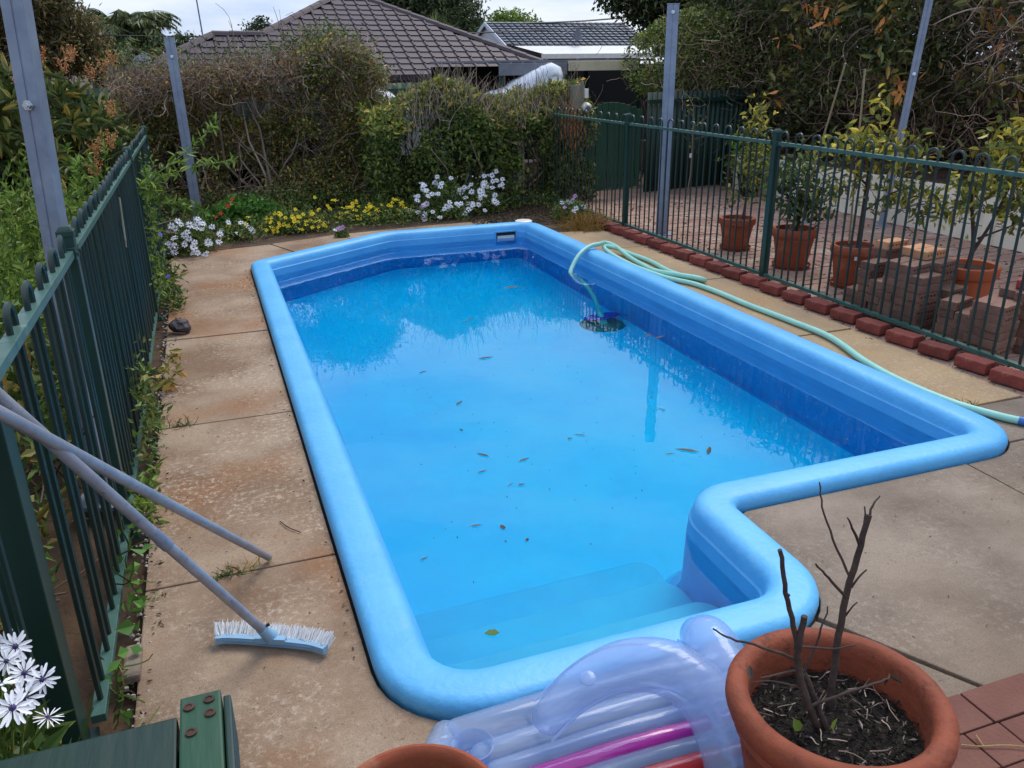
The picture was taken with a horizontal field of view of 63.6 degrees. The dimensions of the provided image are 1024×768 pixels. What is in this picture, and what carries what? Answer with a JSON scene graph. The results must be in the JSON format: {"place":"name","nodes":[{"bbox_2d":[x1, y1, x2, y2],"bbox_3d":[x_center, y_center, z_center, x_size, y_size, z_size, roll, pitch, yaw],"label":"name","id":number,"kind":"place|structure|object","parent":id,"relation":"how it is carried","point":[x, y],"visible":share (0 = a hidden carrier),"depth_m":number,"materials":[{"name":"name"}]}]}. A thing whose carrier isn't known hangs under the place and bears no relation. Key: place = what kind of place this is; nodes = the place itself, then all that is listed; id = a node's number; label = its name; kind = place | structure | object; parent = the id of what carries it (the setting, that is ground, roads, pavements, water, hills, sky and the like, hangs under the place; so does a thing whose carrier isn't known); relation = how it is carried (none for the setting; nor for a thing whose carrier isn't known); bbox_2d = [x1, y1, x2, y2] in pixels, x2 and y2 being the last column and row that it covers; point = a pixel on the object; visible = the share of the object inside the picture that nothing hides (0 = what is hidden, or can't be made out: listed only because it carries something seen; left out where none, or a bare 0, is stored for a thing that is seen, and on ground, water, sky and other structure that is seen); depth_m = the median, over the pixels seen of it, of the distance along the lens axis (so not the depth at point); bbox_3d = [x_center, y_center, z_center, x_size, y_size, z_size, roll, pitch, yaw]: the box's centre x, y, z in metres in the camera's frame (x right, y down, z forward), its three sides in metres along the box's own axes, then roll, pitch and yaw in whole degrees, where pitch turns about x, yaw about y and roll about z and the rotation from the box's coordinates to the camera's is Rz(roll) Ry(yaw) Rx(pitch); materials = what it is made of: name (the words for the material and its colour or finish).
{"place":"outdoors","nodes":[
{"label":"outdoors","id":0,"kind":"place"},
{"bbox_2d":[38,25,626,36],"bbox_3d":[-5.765,-11.952,27.935,22.024,0.456,0.044,-9,23,-21],"label":"power line","id":1,"kind":"object","parent":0,"point":[469,32],"visible":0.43,"depth_m":30.07,"materials":[{"name":"black"}]},
{"bbox_2d":[0,0,1019,62],"label":"sky","id":2,"kind":"structure","parent":0,"point":[212,16],"materials":[{"name":"white"}]},
{"bbox_2d":[4,60,1023,747],"bbox_3d":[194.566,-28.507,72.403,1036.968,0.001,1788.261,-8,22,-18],"label":"ground","id":3,"kind":"structure","parent":0,"point":[76,644],"depth_m":3.13,"materials":[{"name":"soil"}]},
{"bbox_2d":[1,344,79,536],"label":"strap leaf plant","id":4,"kind":"object","parent":3,"relation":"on","point":[44,510],"visible":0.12,"depth_m":3.09,"materials":[{"name":"green plant"}]},
{"bbox_2d":[0,291,93,627],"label":"shrub","id":5,"kind":"object","parent":3,"relation":"on","point":[33,469],"visible":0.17,"depth_m":3.20,"materials":[{"name":"green plant"}]},
{"bbox_2d":[0,381,99,744],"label":"gate post","id":6,"kind":"object","parent":3,"relation":"on","point":[25,555],"visible":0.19,"depth_m":2.03,"materials":[{"name":"metal"}]},
{"bbox_2d":[0,0,113,511],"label":"steel post","id":7,"kind":"object","parent":3,"relation":"on","point":[24,53],"visible":0.44,"depth_m":3.00,"materials":[{"name":"white"}]},
{"bbox_2d":[0,0,115,81],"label":"gum tree","id":8,"kind":"object","parent":3,"relation":"on","point":[63,21],"visible":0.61,"depth_m":24.67,"materials":[{"name":"green plant"}]},
{"bbox_2d":[0,137,121,474],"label":"plumbago bush","id":9,"kind":"object","parent":3,"relation":"on","point":[21,267],"visible":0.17,"depth_m":4.84,"materials":[{"name":"green plant"}]},
{"bbox_2d":[0,629,160,760],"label":"daisy bush","id":10,"kind":"object","parent":3,"relation":"on","point":[39,734],"visible":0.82,"depth_m":1.63,"materials":[{"name":"white plant"}]},
{"bbox_2d":[0,44,161,275],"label":"shrub","id":11,"kind":"object","parent":3,"relation":"on","point":[82,122],"visible":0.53,"depth_m":6.93,"materials":[{"name":"green plant"}]},
{"bbox_2d":[88,645,152,729],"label":"weed","id":12,"kind":"object","parent":3,"relation":"on","point":[116,664],"visible":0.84,"depth_m":2.42,"materials":[{"name":"green plant"}]},
{"bbox_2d":[73,8,181,87],"bbox_3d":[-15.898,-13.356,34.128,4.728,4.088,4.496,-8,22,-18],"label":"feather palm","id":13,"kind":"object","parent":3,"relation":"on","point":[121,22],"visible":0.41,"depth_m":33.16,"materials":[{"name":"green plant"}]},
{"bbox_2d":[123,263,173,727],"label":"gravel","id":14,"kind":"structure","parent":3,"relation":"on","point":[137,641],"depth_m":3.25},
{"bbox_2d":[157,248,189,315],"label":"weed","id":15,"kind":"object","parent":3,"relation":"on","point":[175,289],"visible":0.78,"depth_m":6.61,"materials":[{"name":"green plant"}]},
{"bbox_2d":[85,84,362,198],"bbox_3d":[-4.673,-3.314,11.442,5.731,1.500,0.095,-8,22,-18],"label":"hedge","id":16,"kind":"object","parent":3,"relation":"on","point":[99,90],"visible":0.02,"depth_m":11.68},
{"bbox_2d":[53,4,416,221],"bbox_3d":[-3.473,-3.385,11.025,5.217,3.005,2.971,-8,22,-18],"label":"twiggy hedge","id":17,"kind":"object","parent":3,"relation":"on","point":[316,65],"visible":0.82,"depth_m":10.59,"materials":[{"name":"brown plant"}]},
{"bbox_2d":[376,63,563,170],"bbox_3d":[-0.674,-3.863,11.962,2.925,1.441,0.515,-8,22,-18],"label":"white cover","id":18,"kind":"object","parent":17,"relation":"on","point":[554,70],"visible":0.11,"depth_m":12.03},
{"bbox_2d":[238,15,272,30],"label":"garden shrub","id":19,"kind":"object","parent":3,"relation":"on","point":[255,26],"visible":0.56,"depth_m":26.52,"materials":[{"name":"green plant"}]},
{"bbox_2d":[120,0,552,84],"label":"tiled house","id":20,"kind":"structure","parent":3,"relation":"on","point":[428,40],"depth_m":20.85,"materials":[{"name":"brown tile"}]},
{"bbox_2d":[164,194,573,259],"bbox_3d":[-1.870,-2.101,10.457,4.850,0.088,4.160,-8,22,-18],"label":"garden bed","id":21,"kind":"object","parent":3,"relation":"on","point":[281,238],"visible":0.14,"depth_m":9.60,"materials":[{"name":"soil"}]},
{"bbox_2d":[163,37,200,221],"bbox_3d":[-3.767,-2.875,9.511,0.205,2.058,0.205,-8,22,-15],"label":"steel post","id":22,"kind":"object","parent":21,"relation":"on","point":[176,84],"visible":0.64,"depth_m":9.38,"materials":[{"name":"white"}]},
{"bbox_2d":[164,217,222,257],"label":"daisy bush","id":23,"kind":"object","parent":21,"relation":"on","point":[193,240],"visible":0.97,"depth_m":8.23,"materials":[{"name":"white plant"}]},
{"bbox_2d":[217,220,255,241],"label":"daisy bush","id":24,"kind":"object","parent":21,"relation":"on","point":[228,229],"visible":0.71,"depth_m":8.96,"materials":[{"name":"green plant"}]},
{"bbox_2d":[196,190,287,229],"bbox_3d":[-3.190,-1.902,9.810,1.081,0.806,0.832,-8,22,-18],"label":"nasturtium patch","id":25,"kind":"object","parent":21,"relation":"on","point":[233,205],"visible":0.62,"depth_m":9.60,"materials":[{"name":"green plant"}]},
{"bbox_2d":[225,199,331,237],"bbox_3d":[-2.650,-1.741,9.386,1.210,0.689,0.723,-8,22,-18],"label":"yellow flower bed","id":26,"kind":"object","parent":21,"relation":"on","point":[293,217],"visible":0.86,"depth_m":9.29,"materials":[{"name":"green plant"}]},
{"bbox_2d":[161,174,561,251],"bbox_3d":[-1.704,-2.190,10.142,4.891,0.383,2.461,-8,22,-18],"label":"ground cover","id":27,"kind":"object","parent":21,"relation":"on","point":[405,217],"visible":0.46,"depth_m":9.93,"materials":[{"name":"green plant"}]},
{"bbox_2d":[313,191,410,223],"bbox_3d":[-1.794,-2.030,9.986,1.173,0.598,0.671,-8,22,-18],"label":"yellow flower bed","id":28,"kind":"object","parent":21,"relation":"on","point":[370,206],"visible":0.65,"depth_m":9.91,"materials":[{"name":"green plant"}]},
{"bbox_2d":[408,174,471,221],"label":"daisy bush","id":29,"kind":"object","parent":21,"relation":"on","point":[437,197],"visible":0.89,"depth_m":10.05,"materials":[{"name":"white plant"}]},
{"bbox_2d":[381,106,548,205],"bbox_3d":[-0.554,-2.875,10.537,2.180,1.243,0.100,-8,22,-17],"label":"pool fence","id":30,"kind":"object","parent":21,"relation":"on","point":[470,173],"visible":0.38,"depth_m":10.59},
{"bbox_2d":[350,54,602,215],"bbox_3d":[-0.469,-3.278,10.820,3.347,1.937,1.822,-8,22,-18],"label":"green hedge","id":31,"kind":"object","parent":21,"relation":"on","point":[484,131],"visible":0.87,"depth_m":10.37,"materials":[{"name":"green plant"}]},
{"bbox_2d":[457,169,505,216],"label":"daisy bush","id":32,"kind":"object","parent":21,"relation":"on","point":[480,195],"visible":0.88,"depth_m":10.27,"materials":[{"name":"white plant"}]},
{"bbox_2d":[464,199,569,224],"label":"leaf litter","id":33,"kind":"object","parent":21,"relation":"on","point":[542,209],"visible":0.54,"depth_m":10.14,"materials":[{"name":"brown plant"}]},
{"bbox_2d":[549,194,594,223],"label":"daisy bush","id":34,"kind":"object","parent":21,"relation":"on","point":[571,204],"visible":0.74,"depth_m":9.77,"materials":[{"name":"green plant"}]},
{"bbox_2d":[381,0,490,34],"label":"dark tree","id":35,"kind":"object","parent":3,"relation":"on","point":[458,11],"visible":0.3,"depth_m":34.75,"materials":[{"name":"green plant"}]},
{"bbox_2d":[478,6,543,26],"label":"bushy tree","id":36,"kind":"object","parent":3,"relation":"on","point":[505,17],"visible":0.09,"depth_m":40.47,"materials":[{"name":"green plant"}]},
{"bbox_2d":[430,59,698,176],"bbox_3d":[1.734,-4.799,14.666,5.600,1.790,3.430,-8,22,-18],"label":"carport","id":37,"kind":"object","parent":3,"relation":"on","point":[599,73],"visible":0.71,"depth_m":15.22,"materials":[{"name":"metal"}]},
{"bbox_2d":[475,22,663,62],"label":"white house","id":38,"kind":"structure","parent":3,"relation":"on","point":[574,44],"depth_m":32.18,"materials":[{"name":"grey tile"}]},
{"bbox_2d":[134,221,1023,767],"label":"pool deck","id":39,"kind":"structure","parent":3,"relation":"on","point":[236,445],"depth_m":3.06,"materials":[{"name":"concrete"}]},
{"bbox_2d":[0,126,169,723],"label":"pool fence","id":40,"kind":"object","parent":39,"relation":"on","point":[82,266],"visible":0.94,"depth_m":2.91,"materials":[{"name":"metal"}]},
{"bbox_2d":[130,138,178,309],"bbox_3d":[-2.720,-1.205,6.254,0.248,1.227,1.566,-8,22,-18],"label":"fence creeper","id":41,"kind":"object","parent":40,"relation":"attached to","point":[151,213],"visible":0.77,"depth_m":6.25,"materials":[{"name":"green plant"}]},
{"bbox_2d":[136,113,238,220],"bbox_3d":[-2.518,-1.701,6.544,0.319,0.802,1.324,4,22,12],"label":"fence creeper","id":42,"kind":"object","parent":40,"relation":"attached to","point":[155,174],"visible":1,"depth_m":6.37,"materials":[{"name":"green plant"}]},
{"bbox_2d":[123,644,142,683],"bbox_3d":[-1.186,0.875,2.586,0.050,0.030,0.160,-8,22,-18],"label":"stone","id":43,"kind":"object","parent":39,"relation":"on","point":[133,673],"visible":0.67,"depth_m":2.56,"materials":[{"name":"stone"}]},
{"bbox_2d":[111,523,157,635],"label":"weed","id":44,"kind":"object","parent":39,"relation":"on","point":[126,626],"visible":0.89,"depth_m":2.84,"materials":[{"name":"green plant"}]},
{"bbox_2d":[0,405,271,560],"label":"bare pole","id":45,"kind":"object","parent":39,"relation":"on","point":[17,422],"visible":1,"depth_m":2.04,"materials":[{"name":"metal"}]},
{"bbox_2d":[121,429,172,532],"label":"weed","id":46,"kind":"object","parent":39,"relation":"on","point":[139,503],"visible":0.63,"depth_m":3.32,"materials":[{"name":"green plant"}]},
{"bbox_2d":[123,333,173,477],"bbox_3d":[-1.755,0.093,3.954,0.219,0.571,0.953,-8,22,-18],"label":"weed","id":47,"kind":"object","parent":39,"relation":"on","point":[152,410],"visible":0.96,"depth_m":3.92,"materials":[{"name":"green plant"}]},
{"bbox_2d":[146,348,187,399],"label":"weed","id":48,"kind":"object","parent":39,"relation":"on","point":[166,384],"visible":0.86,"depth_m":4.81,"materials":[{"name":"green plant"}]},
{"bbox_2d":[0,387,335,654],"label":"pool brush","id":49,"kind":"object","parent":39,"relation":"on","point":[254,630],"visible":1,"depth_m":2.38,"materials":[{"name":"white"}]},
{"bbox_2d":[168,318,190,333],"bbox_3d":[-2.344,-0.412,5.831,0.151,0.118,0.166,-8,22,-18],"label":"rock","id":50,"kind":"object","parent":39,"relation":"on","point":[179,325],"visible":0.96,"depth_m":5.78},
{"bbox_2d":[122,230,1015,730],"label":"edge litter","id":51,"kind":"object","parent":39,"relation":"on","point":[302,440],"visible":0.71,"depth_m":3.79,"materials":[{"name":"brown plant"}]},
{"bbox_2d":[251,222,1007,723],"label":"swimming pool","id":52,"kind":"structure","parent":39,"relation":"in","point":[733,544],"depth_m":3.37,"materials":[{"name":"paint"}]},
{"bbox_2d":[275,237,937,669],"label":"water","id":53,"kind":"structure","parent":52,"relation":"in","point":[567,379],"depth_m":4.42,"materials":[{"name":"liquid"}]},
{"bbox_2d":[528,709,742,767],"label":"inflatable lounger","id":54,"kind":"object","parent":39,"relation":"on","point":[613,753],"visible":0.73,"depth_m":2.07,"materials":[{"name":"pink plastic"}]},
{"bbox_2d":[568,241,1023,425],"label":"pool hose","id":55,"kind":"object","parent":39,"relation":"on","point":[663,271],"visible":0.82,"depth_m":6.14,"materials":[{"name":"green"}]},
{"bbox_2d":[549,206,633,232],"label":"dry grass tuft","id":56,"kind":"object","parent":3,"relation":"on","point":[585,225],"visible":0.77,"depth_m":9.26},
{"bbox_2d":[591,0,725,63],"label":"overhanging tree","id":57,"kind":"object","parent":3,"relation":"on","point":[642,12],"visible":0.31,"depth_m":17.00,"materials":[{"name":"green plant"}]},
{"bbox_2d":[595,1,827,181],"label":"overhanging hedge","id":58,"kind":"object","parent":3,"relation":"on","point":[688,37],"visible":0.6,"depth_m":11.91,"materials":[{"name":"green plant"}]},
{"bbox_2d":[639,140,1022,252],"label":"raised bed","id":59,"kind":"object","parent":3,"relation":"on","point":[940,178],"depth_m":10.55,"materials":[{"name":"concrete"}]},
{"bbox_2d":[680,0,1023,181],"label":"creeper hedge","id":60,"kind":"object","parent":59,"relation":"on","point":[872,19],"visible":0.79,"depth_m":9.80,"materials":[{"name":"green plant"}]},
{"bbox_2d":[763,0,1023,84],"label":"garden tree","id":61,"kind":"object","parent":59,"relation":"on","point":[1011,68],"visible":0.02,"depth_m":11.51,"materials":[{"name":"green plant"}]},
{"bbox_2d":[789,82,1023,170],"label":"creeper fence","id":62,"kind":"object","parent":59,"relation":"on","point":[959,155],"visible":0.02,"depth_m":10.23,"materials":[{"name":"green plant"}]},
{"bbox_2d":[922,100,1023,206],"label":"lemon shrub","id":63,"kind":"object","parent":59,"relation":"on","point":[1014,113],"visible":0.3,"depth_m":8.17,"materials":[{"name":"green plant"}]},
{"bbox_2d":[533,184,1023,397],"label":"brick paving","id":64,"kind":"structure","parent":0,"point":[1018,265],"depth_m":8.60,"materials":[{"name":"brick"}]},
{"bbox_2d":[569,81,590,200],"bbox_3d":[0.897,-3.167,10.862,0.273,1.520,0.128,1,21,5],"label":"meter post","id":65,"kind":"object","parent":64,"relation":"on","point":[577,102],"visible":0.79,"depth_m":10.64,"materials":[{"name":"white plastic"}]},
{"bbox_2d":[583,102,641,190],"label":"picket gate","id":66,"kind":"structure","parent":65,"relation":"attached to","point":[609,107],"depth_m":11.25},
{"bbox_2d":[651,3,679,235],"bbox_3d":[1.601,-2.682,8.546,0.215,2.278,0.215,3,21,8],"label":"steel post","id":67,"kind":"object","parent":64,"relation":"on","point":[670,58],"visible":0.77,"depth_m":8.41,"materials":[{"name":"grey"}]},
{"bbox_2d":[642,89,761,191],"bbox_3d":[2.782,-3.536,11.935,2.188,1.330,0.095,-13,24,-28],"label":"corrugated fence","id":68,"kind":"object","parent":64,"relation":"on","point":[721,118],"visible":0.59,"depth_m":11.85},
{"bbox_2d":[719,92,777,251],"bbox_3d":[2.309,-2.039,7.970,0.485,1.461,0.553,13,25,32],"label":"potted citrus","id":69,"kind":"object","parent":64,"relation":"on","point":[756,117],"visible":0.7,"depth_m":7.96,"materials":[{"name":"plant"}]},
{"bbox_2d":[715,121,791,196],"bbox_3d":[3.282,-3.048,11.203,1.202,0.979,0.901,-20,29,-41],"label":"black pot plant","id":70,"kind":"object","parent":64,"relation":"on","point":[743,192],"visible":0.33,"depth_m":11.18,"materials":[{"name":"green plant"}]},
{"bbox_2d":[740,274,766,286],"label":"edging brick","id":71,"kind":"object","parent":64,"relation":"on","point":[751,280],"visible":0.84,"depth_m":6.86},
{"bbox_2d":[759,281,786,295],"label":"edging brick","id":72,"kind":"object","parent":64,"relation":"on","point":[773,288],"visible":0.89,"depth_m":6.61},
{"bbox_2d":[550,106,1023,370],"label":"pool fence","id":73,"kind":"object","parent":64,"relation":"on","point":[776,142],"visible":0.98,"depth_m":6.36,"materials":[{"name":"metal"}]},
{"bbox_2d":[781,289,810,303],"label":"edging brick","id":74,"kind":"object","parent":64,"relation":"on","point":[795,296],"visible":0.86,"depth_m":6.37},
{"bbox_2d":[747,142,851,270],"bbox_3d":[2.543,-1.575,7.304,1.043,1.072,0.681,-8,22,-18],"label":"potted citrus","id":75,"kind":"object","parent":64,"relation":"on","point":[798,222],"visible":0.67,"depth_m":7.23,"materials":[{"name":"plant"}]},
{"bbox_2d":[804,297,836,313],"bbox_3d":[2.301,-0.586,6.169,0.112,0.072,0.208,-11,24,-26],"label":"edging brick","id":76,"kind":"object","parent":64,"relation":"on","point":[819,305],"visible":0.88,"depth_m":6.12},
{"bbox_2d":[830,307,862,323],"bbox_3d":[2.398,-0.494,5.930,0.108,0.070,0.202,-13,25,-29],"label":"edging brick","id":77,"kind":"object","parent":64,"relation":"on","point":[848,315],"visible":0.89,"depth_m":5.89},
{"bbox_2d":[855,317,890,334],"bbox_3d":[2.479,-0.398,5.680,0.108,0.070,0.202,-12,24,-26],"label":"edging brick","id":78,"kind":"object","parent":64,"relation":"on","point":[872,326],"visible":0.91,"depth_m":5.64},
{"bbox_2d":[732,152,1023,252],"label":"retaining wall","id":79,"kind":"structure","parent":64,"relation":"on","point":[1008,240],"depth_m":8.90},
{"bbox_2d":[798,83,962,288],"bbox_3d":[2.795,-1.559,6.569,1.431,1.569,0.720,-8,22,-18],"label":"potted citrus","id":80,"kind":"object","parent":64,"relation":"on","point":[856,133],"visible":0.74,"depth_m":6.51,"materials":[{"name":"plant"}]},
{"bbox_2d":[848,69,865,243],"bbox_3d":[2.753,-1.797,6.600,0.016,1.351,0.078,-17,26,-35],"label":"garden stake","id":81,"kind":"object","parent":80,"relation":"on","point":[860,118],"visible":0.84,"depth_m":6.56,"materials":[{"name":"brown wood"}]},
{"bbox_2d":[875,0,933,226],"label":"steel post","id":82,"kind":"object","parent":64,"relation":"on","point":[918,51],"visible":0.84,"depth_m":8.70,"materials":[{"name":"grey"}]},
{"bbox_2d":[885,328,923,347],"bbox_3d":[2.580,-0.304,5.436,0.112,0.072,0.208,-12,24,-28],"label":"edging brick","id":83,"kind":"object","parent":64,"relation":"on","point":[903,337],"visible":0.91,"depth_m":5.39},
{"bbox_2d":[918,340,957,359],"bbox_3d":[2.681,-0.216,5.206,0.108,0.070,0.202,-15,26,-33],"label":"edging brick","id":84,"kind":"object","parent":64,"relation":"on","point":[938,349],"visible":0.93,"depth_m":5.17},
{"bbox_2d":[915,115,1023,304],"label":"potted citrus","id":85,"kind":"object","parent":64,"relation":"on","point":[975,269],"visible":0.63,"depth_m":5.72,"materials":[{"name":"plant"}]},
{"bbox_2d":[953,353,996,374],"bbox_3d":[2.780,-0.123,4.964,0.108,0.070,0.202,-12,24,-27],"label":"edging brick","id":86,"kind":"object","parent":64,"relation":"on","point":[976,364],"visible":0.91,"depth_m":4.93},
{"bbox_2d":[988,366,1023,390],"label":"edging brick","id":87,"kind":"object","parent":64,"relation":"on","point":[1007,376],"visible":1,"depth_m":4.71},
{"bbox_2d":[732,673,1023,767],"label":"patio","id":88,"kind":"structure","parent":0,"point":[992,713],"depth_m":2.13,"materials":[{"name":"brick"}]},
{"bbox_2d":[0,534,52,749],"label":"pool fence","id":89,"kind":"object","parent":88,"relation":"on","point":[14,601],"visible":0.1,"depth_m":1.93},
{"bbox_2d":[0,690,239,767],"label":"timber bench","id":90,"kind":"object","parent":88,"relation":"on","point":[205,735],"visible":1,"depth_m":1.24,"materials":[{"name":"wood"}]},
{"bbox_2d":[357,743,487,767],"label":"seedling pot","id":91,"kind":"object","parent":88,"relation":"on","point":[424,755],"visible":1,"depth_m":1.68,"materials":[{"name":"ceramic"}]},
{"bbox_2d":[713,482,959,767],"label":"pruned shrub pot","id":92,"kind":"object","parent":88,"relation":"on","point":[802,695],"visible":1,"depth_m":1.76,"materials":[{"name":"ceramic"}]},
{"bbox_2d":[896,280,905,288],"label":"stacked brick","id":93,"kind":"object","parent":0,"point":[900,283],"visible":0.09,"depth_m":5.64,"materials":[{"name":"brown"}]},
{"bbox_2d":[897,271,929,280],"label":"stacked brick","id":94,"kind":"object","parent":93,"relation":"on","point":[902,276],"visible":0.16,"depth_m":5.62,"materials":[{"name":"brown"}]},
{"bbox_2d":[899,260,931,274],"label":"stacked brick","id":95,"kind":"object","parent":94,"relation":"on","point":[925,266],"visible":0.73,"depth_m":5.60,"materials":[{"name":"brown"}]},
{"bbox_2d":[907,283,939,293],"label":"stacked brick","id":96,"kind":"object","parent":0,"point":[923,289],"visible":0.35,"depth_m":5.53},
{"bbox_2d":[908,272,944,285],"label":"stacked brick","id":97,"kind":"object","parent":96,"relation":"on","point":[924,278],"visible":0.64,"depth_m":5.53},
{"bbox_2d":[913,246,945,259],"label":"stacked brick","id":98,"kind":"object","parent":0,"point":[928,253],"visible":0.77,"depth_m":5.76,"materials":[{"name":"brown"}]},
{"bbox_2d":[937,315,953,325],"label":"stacked brick","id":99,"kind":"object","parent":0,"point":[940,319],"visible":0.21,"depth_m":5.41,"materials":[{"name":"brown"}]},
{"bbox_2d":[937,305,971,318],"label":"stacked brick","id":100,"kind":"object","parent":99,"relation":"on","point":[941,312],"visible":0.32,"depth_m":5.38,"materials":[{"name":"brown"}]},
{"bbox_2d":[939,294,973,310],"bbox_3d":[2.909,-0.534,5.409,0.220,0.053,0.108,-16,26,-35],"label":"stacked brick","id":101,"kind":"object","parent":100,"relation":"on","point":[956,302],"visible":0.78,"depth_m":5.37,"materials":[{"name":"brown"}]},
{"bbox_2d":[982,320,1019,333],"bbox_3d":[3.028,-0.365,5.120,0.220,0.053,0.108,-13,24,-28],"label":"stacked brick","id":102,"kind":"object","parent":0,"point":[990,327],"visible":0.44,"depth_m":5.07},
{"bbox_2d":[987,311,1020,325],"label":"stacked brick","id":103,"kind":"object","parent":102,"relation":"on","point":[994,319],"visible":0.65,"depth_m":5.05,"materials":[{"name":"brown"}]},
{"bbox_2d":[988,299,1022,316],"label":"stacked brick","id":104,"kind":"object","parent":103,"relation":"on","point":[995,308],"visible":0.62,"depth_m":5.05,"materials":[{"name":"brown"}]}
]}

